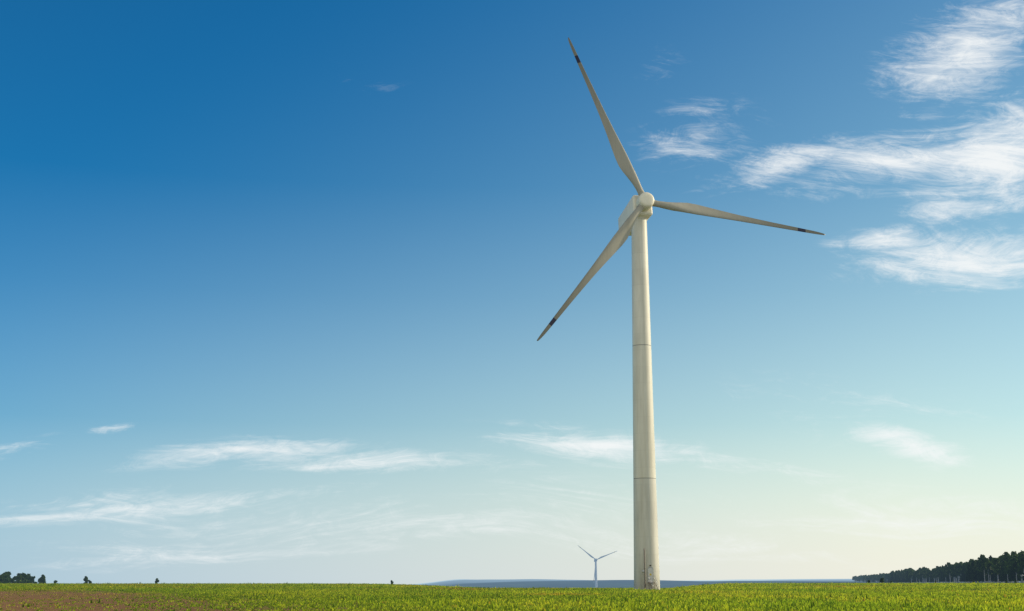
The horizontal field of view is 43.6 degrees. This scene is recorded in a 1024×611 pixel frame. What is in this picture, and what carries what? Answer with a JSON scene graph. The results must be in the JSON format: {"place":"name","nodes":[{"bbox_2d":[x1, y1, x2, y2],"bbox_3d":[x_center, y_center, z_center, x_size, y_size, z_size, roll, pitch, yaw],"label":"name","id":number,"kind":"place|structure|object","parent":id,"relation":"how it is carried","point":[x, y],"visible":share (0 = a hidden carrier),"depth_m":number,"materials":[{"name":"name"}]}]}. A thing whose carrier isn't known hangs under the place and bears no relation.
{"place":"outdoors","nodes":[
{"label":"outdoors","id":0,"kind":"place"},
{"bbox_2d":[0,579,1023,610],"bbox_3d":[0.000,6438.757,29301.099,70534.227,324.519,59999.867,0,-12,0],"label":"field ground","id":1,"kind":"structure","parent":0,"point":[524,583],"depth_m":152.95,"materials":[{"name":"brown soil"}]},
{"bbox_2d":[0,573,6,583],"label":"tree","id":2,"kind":"object","parent":1,"relation":"on","point":[2,579],"visible":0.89,"depth_m":1062.25,"materials":[{"name":"green plant"}]},
{"bbox_2d":[4,574,9,582],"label":"tree","id":3,"kind":"object","parent":1,"relation":"on","point":[6,578],"visible":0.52,"depth_m":1096.99,"materials":[{"name":"green plant"}]},
{"bbox_2d":[11,576,15,582],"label":"tree","id":4,"kind":"object","parent":1,"relation":"on","point":[13,579],"visible":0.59,"depth_m":1116.13,"materials":[{"name":"green plant"}]},
{"bbox_2d":[17,575,22,582],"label":"tree","id":5,"kind":"object","parent":1,"relation":"on","point":[19,578],"visible":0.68,"depth_m":1108.88,"materials":[{"name":"green plant"}]},
{"bbox_2d":[21,572,27,582],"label":"tree","id":6,"kind":"object","parent":1,"relation":"on","point":[25,576],"visible":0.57,"depth_m":1133.32,"materials":[{"name":"green plant"}]},
{"bbox_2d":[30,576,37,583],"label":"tree","id":7,"kind":"object","parent":1,"relation":"on","point":[32,579],"visible":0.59,"depth_m":1210.13,"materials":[{"name":"green plant"}]},
{"bbox_2d":[40,574,45,583],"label":"tree","id":8,"kind":"object","parent":1,"relation":"on","point":[42,578],"visible":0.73,"depth_m":1159.35,"materials":[{"name":"green plant"}]},
{"bbox_2d":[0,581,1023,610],"bbox_3d":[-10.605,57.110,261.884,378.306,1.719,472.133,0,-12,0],"label":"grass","id":9,"kind":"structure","parent":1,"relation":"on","point":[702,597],"depth_m":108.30,"materials":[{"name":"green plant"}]},
{"bbox_2d":[579,546,615,587],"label":"wind turbine","id":10,"kind":"object","parent":1,"relation":"on","point":[595,572],"visible":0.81,"depth_m":1806.30,"materials":[{"name":"white paint"}]},
{"bbox_2d":[537,37,824,589],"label":"wind turbine","id":11,"kind":"object","parent":1,"relation":"on","point":[635,215],"visible":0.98,"depth_m":221.37,"materials":[{"name":"painted metal"},{"name":"white paint"},{"name":"fiberglass"}]},
{"bbox_2d":[905,570,910,582],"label":"tree","id":12,"kind":"object","parent":1,"relation":"on","point":[908,580],"visible":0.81,"depth_m":1594.16,"materials":[{"name":"green plant"}]},
{"bbox_2d":[908,569,913,582],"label":"tree","id":13,"kind":"object","parent":1,"relation":"on","point":[910,574],"visible":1,"depth_m":1575.49,"materials":[{"name":"green plant"}]},
{"bbox_2d":[925,569,930,582],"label":"tree","id":14,"kind":"object","parent":1,"relation":"on","point":[928,573],"visible":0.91,"depth_m":1460.06,"materials":[{"name":"green plant"}]},
{"bbox_2d":[935,566,940,576],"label":"tree","id":15,"kind":"object","parent":1,"relation":"on","point":[937,573],"visible":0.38,"depth_m":1370.26,"materials":[{"name":"green plant"}]},
{"bbox_2d":[939,565,943,582],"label":"tree","id":16,"kind":"object","parent":1,"relation":"on","point":[940,576],"visible":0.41,"depth_m":1268.52,"materials":[{"name":"green plant"}]},
{"bbox_2d":[941,567,946,576],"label":"tree","id":17,"kind":"object","parent":1,"relation":"on","point":[944,570],"visible":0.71,"depth_m":1214.01,"materials":[{"name":"green plant"}]},
{"bbox_2d":[945,562,951,582],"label":"tree","id":18,"kind":"object","parent":1,"relation":"on","point":[948,573],"visible":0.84,"depth_m":1186.42,"materials":[{"name":"green plant"}]},
{"bbox_2d":[945,576,952,582],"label":"tree","id":19,"kind":"object","parent":1,"relation":"on","point":[947,579],"visible":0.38,"depth_m":1220.55,"materials":[{"name":"green plant"}]},
{"bbox_2d":[950,564,956,576],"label":"tree","id":20,"kind":"object","parent":1,"relation":"on","point":[953,574],"visible":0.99,"depth_m":1150.42,"materials":[{"name":"green plant"}]},
{"bbox_2d":[957,562,962,582],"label":"tree","id":21,"kind":"object","parent":1,"relation":"on","point":[959,565],"visible":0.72,"depth_m":1112.16,"materials":[{"name":"green plant"}]},
{"bbox_2d":[959,564,966,581],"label":"tree","id":22,"kind":"object","parent":1,"relation":"on","point":[963,577],"visible":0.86,"depth_m":1082.61,"materials":[{"name":"green plant"}]},
{"bbox_2d":[966,563,970,582],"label":"tree","id":23,"kind":"object","parent":1,"relation":"on","point":[968,572],"visible":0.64,"depth_m":894.45,"materials":[{"name":"green plant"}]},
{"bbox_2d":[969,560,977,581],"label":"tree","id":24,"kind":"object","parent":1,"relation":"on","point":[973,573],"visible":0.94,"depth_m":858.45,"materials":[{"name":"green plant"}]},
{"bbox_2d":[975,557,981,582],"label":"tree","id":25,"kind":"object","parent":1,"relation":"on","point":[977,562],"visible":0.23,"depth_m":866.36,"materials":[{"name":"green plant"}]},
{"bbox_2d":[976,564,987,582],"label":"tree","id":26,"kind":"object","parent":1,"relation":"on","point":[980,577],"visible":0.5,"depth_m":847.41,"materials":[{"name":"green plant"}]},
{"bbox_2d":[978,554,987,581],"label":"tree","id":27,"kind":"object","parent":1,"relation":"on","point":[983,561],"visible":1,"depth_m":827.26,"materials":[{"name":"green plant"}]},
{"bbox_2d":[986,559,993,582],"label":"tree","id":28,"kind":"object","parent":1,"relation":"on","point":[989,568],"visible":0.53,"depth_m":835.02,"materials":[{"name":"green plant"}]},
{"bbox_2d":[986,555,994,582],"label":"tree","id":29,"kind":"object","parent":1,"relation":"on","point":[992,576],"visible":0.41,"depth_m":875.95,"materials":[{"name":"green plant"}]},
{"bbox_2d":[991,558,1001,580],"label":"tree","id":30,"kind":"object","parent":1,"relation":"on","point":[998,564],"visible":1,"depth_m":798.10,"materials":[{"name":"green plant"}]},
{"bbox_2d":[994,560,1003,582],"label":"tree","id":31,"kind":"object","parent":1,"relation":"on","point":[998,575],"visible":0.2,"depth_m":840.40,"materials":[{"name":"green plant"}]},
{"bbox_2d":[1000,560,1009,581],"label":"tree","id":32,"kind":"object","parent":1,"relation":"on","point":[1003,577],"visible":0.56,"depth_m":791.16,"materials":[{"name":"green plant"}]},
{"bbox_2d":[1002,552,1009,582],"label":"tree","id":33,"kind":"object","parent":1,"relation":"on","point":[1005,555],"visible":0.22,"depth_m":824.78,"materials":[{"name":"green plant"}]},
{"bbox_2d":[1003,561,1008,582],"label":"tree","id":34,"kind":"object","parent":1,"relation":"on","point":[1005,573],"visible":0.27,"depth_m":781.55,"materials":[{"name":"green plant"}]},
{"bbox_2d":[1005,555,1012,582],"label":"tree","id":35,"kind":"object","parent":1,"relation":"on","point":[1008,557],"visible":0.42,"depth_m":766.74,"materials":[{"name":"green plant"}]},
{"bbox_2d":[1006,557,1022,581],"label":"tree","id":36,"kind":"object","parent":1,"relation":"on","point":[1014,563],"visible":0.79,"depth_m":741.38,"materials":[{"name":"green plant"}]},
{"bbox_2d":[1009,551,1019,569],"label":"tree","id":37,"kind":"object","parent":1,"relation":"on","point":[1014,554],"visible":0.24,"depth_m":755.46,"materials":[{"name":"green plant"}]},
{"bbox_2d":[1008,557,1021,580],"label":"tree","id":38,"kind":"object","parent":1,"relation":"on","point":[1012,575],"visible":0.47,"depth_m":748.56,"materials":[{"name":"green plant"}]},
{"bbox_2d":[1017,553,1023,574],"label":"tree","id":39,"kind":"object","parent":1,"relation":"on","point":[1021,567],"visible":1,"depth_m":711.73,"materials":[{"name":"green plant"}]},
{"bbox_2d":[0,0,1023,584],"label":"sky","id":40,"kind":"structure","parent":0,"point":[281,281],"materials":[{"name":"blue"}]}
]}

